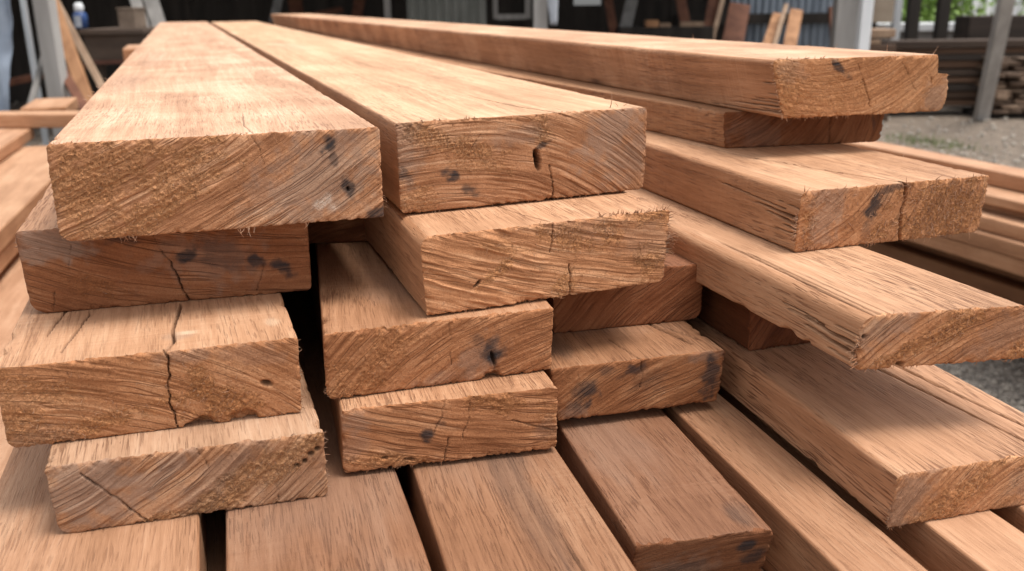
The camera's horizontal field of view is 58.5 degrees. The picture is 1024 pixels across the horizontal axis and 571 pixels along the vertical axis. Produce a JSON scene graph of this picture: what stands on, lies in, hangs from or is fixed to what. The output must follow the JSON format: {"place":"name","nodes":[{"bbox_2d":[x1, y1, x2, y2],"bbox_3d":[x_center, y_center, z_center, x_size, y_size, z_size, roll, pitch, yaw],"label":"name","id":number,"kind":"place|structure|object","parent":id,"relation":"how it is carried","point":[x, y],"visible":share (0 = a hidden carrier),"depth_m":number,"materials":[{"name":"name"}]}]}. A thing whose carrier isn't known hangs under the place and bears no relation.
{"place":"outdoors","nodes":[
{"label":"outdoors","id":0,"kind":"place"},
{"bbox_2d":[0,0,12,110],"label":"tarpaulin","id":1,"kind":"object","parent":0,"point":[6,26],"visible":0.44,"depth_m":5.53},
{"bbox_2d":[9,101,1023,412],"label":"ground","id":2,"kind":"structure","parent":0,"point":[951,119],"depth_m":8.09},
{"bbox_2d":[22,55,42,146],"bbox_3d":[-3.039,-0.963,5.691,0.036,0.930,0.960,-1,17,-2],"label":"leaning plank","id":3,"kind":"object","parent":2,"relation":"on","point":[36,84],"depth_m":5.86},
{"bbox_2d":[56,0,92,101],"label":"leaning plank","id":4,"kind":"object","parent":2,"relation":"on","point":[75,66],"visible":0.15,"depth_m":6.53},
{"bbox_2d":[64,68,86,109],"bbox_3d":[-2.430,-0.857,5.457,0.066,0.881,2.071,-13,21,-34],"label":"leaning plank","id":5,"kind":"object","parent":2,"relation":"on","point":[72,87],"depth_m":5.83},
{"bbox_2d":[58,0,103,87],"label":"leaning plank","id":6,"kind":"object","parent":2,"relation":"on","point":[88,61],"visible":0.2,"depth_m":6.81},
{"bbox_2d":[78,26,155,89],"bbox_3d":[-3.035,-1.559,7.412,0.495,1.022,0.700,-1,17,0],"label":"workbench","id":7,"kind":"object","parent":2,"relation":"on","point":[103,46],"visible":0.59,"depth_m":6.99,"materials":[{"name":"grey wood"}]},
{"bbox_2d":[73,3,88,28],"bbox_3d":[-3.394,-2.120,7.182,0.108,0.195,0.110,-1,17,0],"label":"spray bottle","id":8,"kind":"object","parent":7,"relation":"on","point":[80,18],"visible":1,"depth_m":7.15,"materials":[{"name":"blue plastic"}]},
{"bbox_2d":[116,7,146,27],"bbox_3d":[-2.991,-2.109,7.198,0.145,0.154,0.230,-1,17,0],"label":"wooden crate","id":9,"kind":"object","parent":7,"relation":"on","point":[131,17],"visible":1,"depth_m":7.11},
{"bbox_2d":[123,45,138,60],"bbox_3d":[-1.913,-1.195,4.710,0.141,0.071,0.501,-7,18,-18],"label":"board offcut","id":10,"kind":"object","parent":2,"relation":"on","point":[128,50],"visible":0.23,"depth_m":4.47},
{"bbox_2d":[130,0,149,35],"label":"leaning plank","id":11,"kind":"object","parent":2,"relation":"on","point":[136,3],"depth_m":7.58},
{"bbox_2d":[144,0,165,25],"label":"post","id":12,"kind":"object","parent":2,"relation":"on","point":[155,12],"depth_m":7.73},
{"bbox_2d":[9,7,342,85],"bbox_3d":[-4.507,-2.003,8.727,6.486,1.178,0.078,-13,21,-35],"label":"leaning plank","id":13,"kind":"object","parent":2,"relation":"on","point":[28,77],"visible":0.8,"depth_m":8.90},
{"bbox_2d":[269,0,282,25],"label":"post","id":14,"kind":"object","parent":2,"relation":"on","point":[276,6],"depth_m":10.17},
{"bbox_2d":[288,0,306,31],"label":"leaning plank","id":15,"kind":"object","parent":2,"relation":"on","point":[295,6],"depth_m":10.55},
{"bbox_2d":[352,0,364,16],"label":"leaning plank","id":16,"kind":"object","parent":2,"relation":"on","point":[358,8],"depth_m":10.35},
{"bbox_2d":[9,0,873,145],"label":"timber shed","id":17,"kind":"structure","parent":2,"relation":"on","point":[36,32],"depth_m":11.47,"materials":[{"name":"metal"}]},
{"bbox_2d":[493,0,530,19],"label":"window frame","id":18,"kind":"structure","parent":17,"relation":"in","point":[527,15],"depth_m":9.55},
{"bbox_2d":[547,0,557,24],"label":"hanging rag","id":19,"kind":"object","parent":17,"relation":"hanging from","point":[553,8],"visible":1,"depth_m":8.14,"materials":[{"name":"fabric"}]},
{"bbox_2d":[604,0,616,32],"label":"leaning plank","id":20,"kind":"object","parent":17,"relation":"on","point":[610,16],"depth_m":10.56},
{"bbox_2d":[619,0,637,26],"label":"leaning plank","id":21,"kind":"object","parent":17,"relation":"on","point":[628,14],"depth_m":10.68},
{"bbox_2d":[616,26,713,39],"bbox_3d":[1.702,-2.456,10.318,1.038,0.892,0.350,-1,17,0],"label":"timber baulk","id":22,"kind":"object","parent":17,"relation":"on","point":[705,32],"visible":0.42,"depth_m":10.03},
{"bbox_2d":[644,20,658,26],"bbox_3d":[1.544,-2.901,10.126,0.140,0.074,0.150,-1,17,0],"label":"wood offcut","id":23,"kind":"object","parent":22,"relation":"on","point":[651,23],"visible":0.99,"depth_m":10.06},
{"bbox_2d":[678,22,703,26],"bbox_3d":[1.987,-2.895,10.130,0.260,0.049,0.150,-1,17,0],"label":"wood offcut","id":24,"kind":"object","parent":22,"relation":"on","point":[690,24],"visible":1,"depth_m":10.06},
{"bbox_2d":[675,0,689,21],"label":"leaning plank","id":25,"kind":"object","parent":17,"relation":"on","point":[682,10],"depth_m":10.53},
{"bbox_2d":[704,0,719,37],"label":"leaning plank","id":26,"kind":"object","parent":17,"relation":"on","point":[711,10],"visible":0.05,"depth_m":10.74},
{"bbox_2d":[713,0,724,39],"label":"leaning plank","id":27,"kind":"object","parent":17,"relation":"on","point":[718,15],"visible":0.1,"depth_m":10.51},
{"bbox_2d":[722,2,750,41],"bbox_3d":[2.443,-2.563,10.256,0.240,1.173,1.640,5,18,18],"label":"leaning plank","id":28,"kind":"object","parent":17,"relation":"on","point":[736,22],"visible":0.45,"depth_m":10.59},
{"bbox_2d":[763,12,780,43],"bbox_3d":[2.856,-2.557,10.417,0.132,1.043,1.794,7,19,23],"label":"leaning plank","id":29,"kind":"object","parent":17,"relation":"on","point":[771,29],"visible":0.24,"depth_m":10.81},
{"bbox_2d":[773,3,788,43],"bbox_3d":[2.956,-2.615,10.431,0.060,1.144,1.531,8,19,25],"label":"leaning plank","id":30,"kind":"object","parent":17,"relation":"on","point":[780,25],"visible":0.45,"depth_m":10.69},
{"bbox_2d":[783,8,802,45],"bbox_3d":[3.155,-2.603,10.481,0.151,1.088,1.599,6,19,20],"label":"leaning plank","id":31,"kind":"object","parent":17,"relation":"on","point":[793,27],"visible":0.45,"depth_m":10.80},
{"bbox_2d":[828,6,832,36],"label":"leaning plank","id":32,"kind":"object","parent":2,"relation":"on","point":[830,8],"visible":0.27,"depth_m":9.15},
{"bbox_2d":[869,43,895,120],"bbox_3d":[3.584,-2.031,9.140,0.315,0.740,0.320,-1,17,0],"label":"timber baulk","id":33,"kind":"object","parent":2,"relation":"on","point":[882,47],"visible":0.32,"depth_m":8.89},
{"bbox_2d":[870,39,880,43],"bbox_3d":[3.514,-2.409,9.022,0.138,0.045,0.300,-1,17,0],"label":"board offcut","id":34,"kind":"object","parent":33,"relation":"on","point":[875,41],"visible":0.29,"depth_m":8.88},
{"bbox_2d":[870,28,895,37],"bbox_3d":[3.583,-2.485,8.998,0.276,0.082,0.300,-1,17,0],"label":"board offcut","id":35,"kind":"object","parent":34,"relation":"on","point":[882,33],"visible":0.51,"depth_m":8.86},
{"bbox_2d":[870,0,894,39],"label":"tan panel","id":36,"kind":"object","parent":2,"relation":"on","point":[883,10],"visible":0.26,"depth_m":11.56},
{"bbox_2d":[891,0,902,39],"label":"white post","id":37,"kind":"object","parent":2,"relation":"on","point":[897,14],"visible":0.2,"depth_m":11.16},
{"bbox_2d":[903,0,921,39],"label":"dark post","id":38,"kind":"object","parent":2,"relation":"on","point":[912,19],"depth_m":10.79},
{"bbox_2d":[875,22,954,39],"bbox_3d":[5.223,-3.037,12.114,1.382,0.848,0.500,-1,17,0],"label":"concrete ledge","id":39,"kind":"object","parent":2,"relation":"on","point":[925,30],"visible":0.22,"depth_m":11.82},
{"bbox_2d":[877,0,973,22],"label":"leafy bush","id":40,"kind":"object","parent":2,"relation":"on","point":[931,11],"visible":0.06,"depth_m":12.67,"materials":[{"name":"green plant"}]},
{"bbox_2d":[932,0,951,38],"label":"dark post","id":41,"kind":"object","parent":2,"relation":"on","point":[942,19],"depth_m":10.79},
{"bbox_2d":[881,0,1023,22],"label":"leafy bush","id":42,"kind":"object","parent":2,"relation":"on","point":[966,4],"visible":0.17,"depth_m":13.27,"materials":[{"name":"green plant"}]},
{"bbox_2d":[925,0,1023,21],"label":"white outbuilding","id":43,"kind":"structure","parent":2,"relation":"on","point":[1016,11],"depth_m":14.86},
{"bbox_2d":[962,108,1023,117],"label":"timber bearer","id":44,"kind":"object","parent":2,"relation":"on","point":[968,111],"visible":0.46,"depth_m":9.25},
{"bbox_2d":[972,106,1009,113],"bbox_3d":[4.890,-1.803,9.349,0.158,0.033,0.500,1,17,2],"label":"stacked plank","id":45,"kind":"object","parent":44,"relation":"on","point":[996,110],"visible":0.6,"depth_m":9.12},
{"bbox_2d":[997,107,1021,112],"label":"stacked plank","id":46,"kind":"object","parent":44,"relation":"on","point":[1015,110],"visible":0.48,"depth_m":9.12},
{"bbox_2d":[973,0,1015,120],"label":"leaning post","id":47,"kind":"object","parent":2,"relation":"on","point":[1001,22],"visible":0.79,"depth_m":8.55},
{"bbox_2d":[574,0,600,4],"label":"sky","id":48,"kind":"structure","parent":0,"point":[576,2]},
{"bbox_2d":[884,131,991,154],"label":"gravel","id":49,"kind":"structure","parent":0,"point":[932,143],"depth_m":7.69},
{"bbox_3d":[3.779,-1.861,9.666,0.120,0.098,0.500,-1,17,0],"label":"timber bearer","id":50,"kind":"object","parent":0,"visible":0},
{"bbox_2d":[943,98,976,105],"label":"rack board","id":51,"kind":"object","parent":50,"relation":"on","point":[959,101],"visible":0.05,"depth_m":9.44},
{"bbox_2d":[946,91,977,97],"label":"rack board","id":52,"kind":"object","parent":51,"relation":"on","point":[962,94],"visible":0.08,"depth_m":9.40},
{"bbox_2d":[947,83,978,90],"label":"rack board","id":53,"kind":"object","parent":52,"relation":"on","point":[961,87],"visible":0.12,"depth_m":9.36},
{"bbox_2d":[947,76,1005,82],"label":"rack board","id":54,"kind":"object","parent":53,"relation":"on","point":[961,79],"visible":0.07,"depth_m":9.36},
{"bbox_2d":[938,68,982,75],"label":"rack board","id":55,"kind":"object","parent":54,"relation":"on","point":[962,72],"visible":0.16,"depth_m":9.34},
{"bbox_2d":[938,60,983,67],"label":"rack board","id":56,"kind":"object","parent":55,"relation":"on","point":[960,64],"visible":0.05,"depth_m":9.33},
{"bbox_2d":[936,53,1023,60],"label":"rack board","id":57,"kind":"object","parent":56,"relation":"on","point":[950,57],"visible":0.15,"depth_m":9.28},
{"bbox_2d":[896,46,1023,53],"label":"rack board","id":58,"kind":"object","parent":57,"relation":"on","point":[966,50],"visible":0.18,"depth_m":9.29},
{"bbox_2d":[881,38,1023,47],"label":"rack board","id":59,"kind":"object","parent":58,"relation":"on","point":[920,43],"visible":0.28,"depth_m":9.23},
{"bbox_2d":[973,66,1008,69],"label":"stacked plank","id":60,"kind":"object","parent":56,"relation":"on","point":[1002,67],"visible":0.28,"depth_m":9.18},
{"bbox_2d":[1007,66,1023,70],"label":"stacked plank","id":61,"kind":"object","parent":56,"relation":"on","point":[1018,68],"visible":0.34,"depth_m":9.08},
{"bbox_2d":[1002,60,1022,65],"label":"stacked plank","id":62,"kind":"object","parent":61,"relation":"on","point":[1015,63],"visible":0.32,"depth_m":9.10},
{"bbox_2d":[1000,70,1023,77],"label":"stacked plank","id":63,"kind":"object","parent":55,"relation":"on","point":[1010,73],"visible":0.44,"depth_m":9.01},
{"bbox_2d":[998,79,1023,84],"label":"stacked plank","id":64,"kind":"object","parent":54,"relation":"on","point":[1012,82],"visible":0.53,"depth_m":9.10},
{"bbox_2d":[1006,77,1023,80],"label":"stacked plank","id":65,"kind":"object","parent":54,"relation":"on","point":[1018,78],"visible":0.35,"depth_m":9.12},
{"bbox_2d":[995,89,1009,92],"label":"stacked plank","id":66,"kind":"object","parent":53,"relation":"on","point":[1001,91],"visible":0.27,"depth_m":9.07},
{"bbox_2d":[969,83,1005,88],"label":"stacked plank","id":67,"kind":"object","parent":66,"relation":"on","point":[1000,86],"visible":0.4,"depth_m":9.14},
{"bbox_2d":[1004,88,1023,91],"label":"stacked plank","id":68,"kind":"object","parent":53,"relation":"on","point":[1015,90],"visible":0.26,"depth_m":9.21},
{"bbox_2d":[1003,83,1022,87],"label":"stacked plank","id":69,"kind":"object","parent":68,"relation":"on","point":[1013,86],"visible":0.36,"depth_m":9.17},
{"bbox_2d":[953,15,1023,38],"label":"timber baulk","id":70,"kind":"object","parent":51,"relation":"on","point":[972,26],"visible":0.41,"depth_m":9.72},
{"bbox_2d":[975,98,1002,104],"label":"stacked plank","id":71,"kind":"object","parent":51,"relation":"on","point":[997,102],"visible":0.24,"depth_m":9.12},
{"bbox_2d":[994,93,1007,99],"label":"stacked plank","id":72,"kind":"object","parent":71,"relation":"on","point":[998,96],"visible":0.47,"depth_m":9.04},
{"bbox_2d":[994,104,1018,108],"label":"stacked plank","id":73,"kind":"object","parent":51,"relation":"on","point":[1005,106],"visible":0.48,"depth_m":9.13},
{"bbox_2d":[1008,97,1023,103],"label":"stacked plank","id":74,"kind":"object","parent":51,"relation":"on","point":[1017,100],"visible":0.42,"depth_m":9.18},
{"bbox_2d":[1010,92,1023,97],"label":"stacked plank","id":75,"kind":"object","parent":74,"relation":"on","point":[1018,94],"visible":0.42,"depth_m":9.19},
{"bbox_3d":[-0.781,0.117,2.269,1.301,0.091,0.121,0,17,1],"label":"cross batten","id":76,"kind":"object","parent":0,"visible":0},
{"bbox_2d":[0,252,28,478],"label":"stacked board","id":77,"kind":"object","parent":76,"relation":"on","point":[14,297],"visible":0.05,"depth_m":2.33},
{"bbox_2d":[0,236,18,273],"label":"stacked board","id":78,"kind":"object","parent":77,"relation":"on","point":[9,252],"visible":0.04,"depth_m":2.60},
{"bbox_2d":[0,146,50,251],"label":"stacked board","id":79,"kind":"object","parent":78,"relation":"on","point":[25,181],"visible":0.66,"depth_m":3.14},
{"bbox_2d":[0,128,34,161],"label":"stacked board","id":80,"kind":"object","parent":79,"relation":"on","point":[12,140],"visible":0.99,"depth_m":3.93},
{"bbox_2d":[0,111,78,127],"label":"cross batten","id":81,"kind":"object","parent":80,"relation":"on","point":[35,119],"visible":0.12,"depth_m":4.14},
{"bbox_2d":[20,97,78,110],"bbox_3d":[-2.337,-0.896,4.634,0.200,0.063,0.501,-6,18,-18],"label":"board offcut","id":82,"kind":"object","parent":81,"relation":"on","point":[58,104],"visible":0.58,"depth_m":4.57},
{"bbox_3d":[1.700,0.007,3.790,0.301,0.086,0.121,-7,18,-19],"label":"timber bearer","id":83,"kind":"object","parent":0,"visible":0},
{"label":"stacked board","id":84,"kind":"object","parent":83,"relation":"on","visible":0},
{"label":"stacked board","id":85,"kind":"object","parent":84,"relation":"on","visible":0},
{"bbox_2d":[857,241,1023,304],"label":"stacked board","id":86,"kind":"object","parent":85,"relation":"on","point":[992,283],"visible":0.35,"depth_m":3.33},
{"bbox_2d":[895,239,1023,281],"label":"stacked board","id":87,"kind":"object","parent":86,"relation":"on","point":[967,261],"visible":0.11,"depth_m":3.33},
{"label":"stacked board","id":88,"kind":"object","parent":87,"relation":"on","visible":0},
{"bbox_2d":[908,236,1023,275],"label":"stacked board","id":89,"kind":"object","parent":88,"relation":"on","point":[1008,263],"visible":0.12,"depth_m":2.96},
{"bbox_2d":[941,229,1023,259],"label":"stacked board","id":90,"kind":"object","parent":89,"relation":"on","point":[999,243],"visible":0.09,"depth_m":2.88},
{"bbox_2d":[978,209,1023,241],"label":"stacked board","id":91,"kind":"object","parent":90,"relation":"on","point":[1009,226],"visible":0.09,"depth_m":2.89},
{"bbox_2d":[982,203,1023,218],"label":"stacked board","id":92,"kind":"object","parent":91,"relation":"on","point":[1014,213],"visible":0.03,"depth_m":2.95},
{"bbox_2d":[982,185,1023,212],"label":"stacked board","id":93,"kind":"object","parent":92,"relation":"on","point":[1004,198],"visible":0.08,"depth_m":2.95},
{"bbox_2d":[842,141,1023,191],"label":"stacked board","id":94,"kind":"object","parent":93,"relation":"on","point":[1007,177],"visible":0.3,"depth_m":3.24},
{"bbox_3d":[-0.059,0.493,1.184,0.700,0.767,0.645,-7,18,-18],"label":"timber trestle","id":95,"kind":"object","parent":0,"visible":0},
{"bbox_2d":[207,510,225,570],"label":"stacked board","id":96,"kind":"object","parent":95,"relation":"on","point":[216,540],"depth_m":0.69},
{"bbox_2d":[0,444,206,570],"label":"sawn board","id":97,"kind":"object","parent":96,"relation":"on","point":[34,536],"visible":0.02,"depth_m":0.60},
{"bbox_2d":[44,363,331,532],"bbox_3d":[-0.791,-0.354,2.193,0.180,0.055,3.514,-7,18,-18],"label":"sawn board","id":98,"kind":"object","parent":97,"relation":"on","point":[205,466],"visible":0.38,"depth_m":0.62,"materials":[{"name":"wood"}]},
{"bbox_2d":[0,292,304,448],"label":"sawn board","id":99,"kind":"object","parent":98,"relation":"on","point":[88,374],"visible":0.39,"depth_m":0.63,"materials":[{"name":"wood"}]},
{"bbox_2d":[14,184,310,312],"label":"sawn board","id":100,"kind":"object","parent":99,"relation":"on","point":[61,273],"visible":0.35,"depth_m":0.71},
{"bbox_2d":[46,22,386,241],"bbox_3d":[-0.948,-0.696,2.685,0.235,0.080,4.495,-7,18,-18],"label":"sawn board","id":101,"kind":"object","parent":100,"relation":"on","point":[175,127],"visible":1,"depth_m":0.68,"materials":[{"name":"wood"}]},
{"bbox_3d":[-0.704,-0.049,2.942,0.700,0.767,0.645,-7,18,-18],"label":"timber trestle","id":102,"kind":"object","parent":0,"visible":0},
{"bbox_2d":[395,467,413,519],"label":"stacked board","id":103,"kind":"object","parent":102,"relation":"on","point":[399,478],"depth_m":0.77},
{"bbox_2d":[226,289,430,570],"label":"sawn board","id":104,"kind":"object","parent":103,"relation":"on","point":[360,520],"visible":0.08,"depth_m":0.61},
{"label":"stacked board","id":105,"kind":"object","parent":102,"relation":"on","visible":0},
{"bbox_2d":[399,446,635,570],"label":"sawn board","id":106,"kind":"object","parent":105,"relation":"on","point":[533,510],"visible":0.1,"depth_m":0.62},
{"bbox_2d":[309,243,557,472],"bbox_3d":[-0.494,-0.392,2.293,0.163,0.054,3.506,-5,18,-14],"label":"sawn board","id":107,"kind":"object","parent":106,"relation":"on","point":[491,414],"visible":0.32,"depth_m":0.68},
{"bbox_2d":[315,241,553,400],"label":"sawn board","id":108,"kind":"object","parent":107,"relation":"on","point":[382,331],"visible":0.41,"depth_m":0.69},
{"bbox_2d":[307,218,366,243],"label":"sawn board","id":109,"kind":"object","parent":108,"relation":"on","point":[345,230],"visible":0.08,"depth_m":0.89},
{"bbox_2d":[364,191,677,314],"bbox_3d":[-0.527,-0.493,2.245,0.222,0.070,3.415,-7,18,-18],"label":"sawn board","id":110,"kind":"object","parent":108,"relation":"on","point":[459,259],"visible":0.44,"depth_m":0.72,"materials":[{"name":"wood"}]},
{"bbox_2d":[211,21,646,212],"bbox_3d":[-0.700,-0.712,2.709,0.226,0.089,4.347,-7,18,-18],"label":"sawn board","id":111,"kind":"object","parent":110,"relation":"on","point":[453,136],"visible":0.85,"depth_m":0.78,"materials":[{"name":"wood"}]},
{"bbox_2d":[555,408,772,570],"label":"sawn board","id":112,"kind":"object","parent":105,"relation":"on","point":[661,493],"visible":0.33,"depth_m":0.64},
{"bbox_2d":[542,321,724,420],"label":"sawn board","id":113,"kind":"object","parent":112,"relation":"on","point":[613,370],"visible":0.32,"depth_m":0.75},
{"bbox_2d":[545,251,702,332],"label":"sawn board","id":114,"kind":"object","parent":113,"relation":"on","point":[674,294],"visible":0.16,"depth_m":0.81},
{"bbox_2d":[661,393,926,570],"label":"sawn board","id":115,"kind":"object","parent":105,"relation":"on","point":[812,521],"visible":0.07,"depth_m":0.64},
{"bbox_2d":[718,386,1023,570],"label":"sawn board","id":116,"kind":"object","parent":105,"relation":"on","point":[986,540],"visible":0.05,"depth_m":0.60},
{"bbox_2d":[684,317,1023,530],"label":"sawn board","id":117,"kind":"object","parent":116,"relation":"on","point":[896,446],"visible":0.5,"depth_m":0.66,"materials":[{"name":"wood"}]},
{"bbox_2d":[697,286,810,350],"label":"sawn board","id":118,"kind":"object","parent":117,"relation":"on","point":[745,327],"visible":0.06,"depth_m":0.80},
{"bbox_2d":[624,188,1023,371],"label":"sawn board","id":119,"kind":"object","parent":118,"relation":"on","point":[857,307],"visible":0.55,"depth_m":0.66,"materials":[{"name":"wood"}]},
{"bbox_2d":[642,130,988,251],"bbox_3d":[-0.182,-0.524,2.279,0.206,0.062,3.308,-6,18,-17],"label":"sawn board","id":120,"kind":"object","parent":119,"relation":"on","point":[801,198],"visible":0.56,"depth_m":0.81,"materials":[{"name":"wood"}]},
{"bbox_2d":[303,31,883,147],"bbox_3d":[-0.367,-0.626,2.462,0.182,0.039,3.440,-8,19,-22],"label":"sawn board","id":121,"kind":"object","parent":120,"relation":"on","point":[719,126],"visible":0.3,"depth_m":0.99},
{"bbox_2d":[271,14,949,119],"bbox_3d":[-0.412,-0.802,2.861,0.203,0.068,4.392,-7,18,-19],"label":"sawn board","id":122,"kind":"object","parent":121,"relation":"on","point":[781,81],"visible":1,"depth_m":1.04,"materials":[{"name":"wood"}]},
{"bbox_2d":[989,505,1023,532],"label":"sawn board","id":123,"kind":"object","parent":105,"relation":"on","point":[1013,516],"depth_m":0.63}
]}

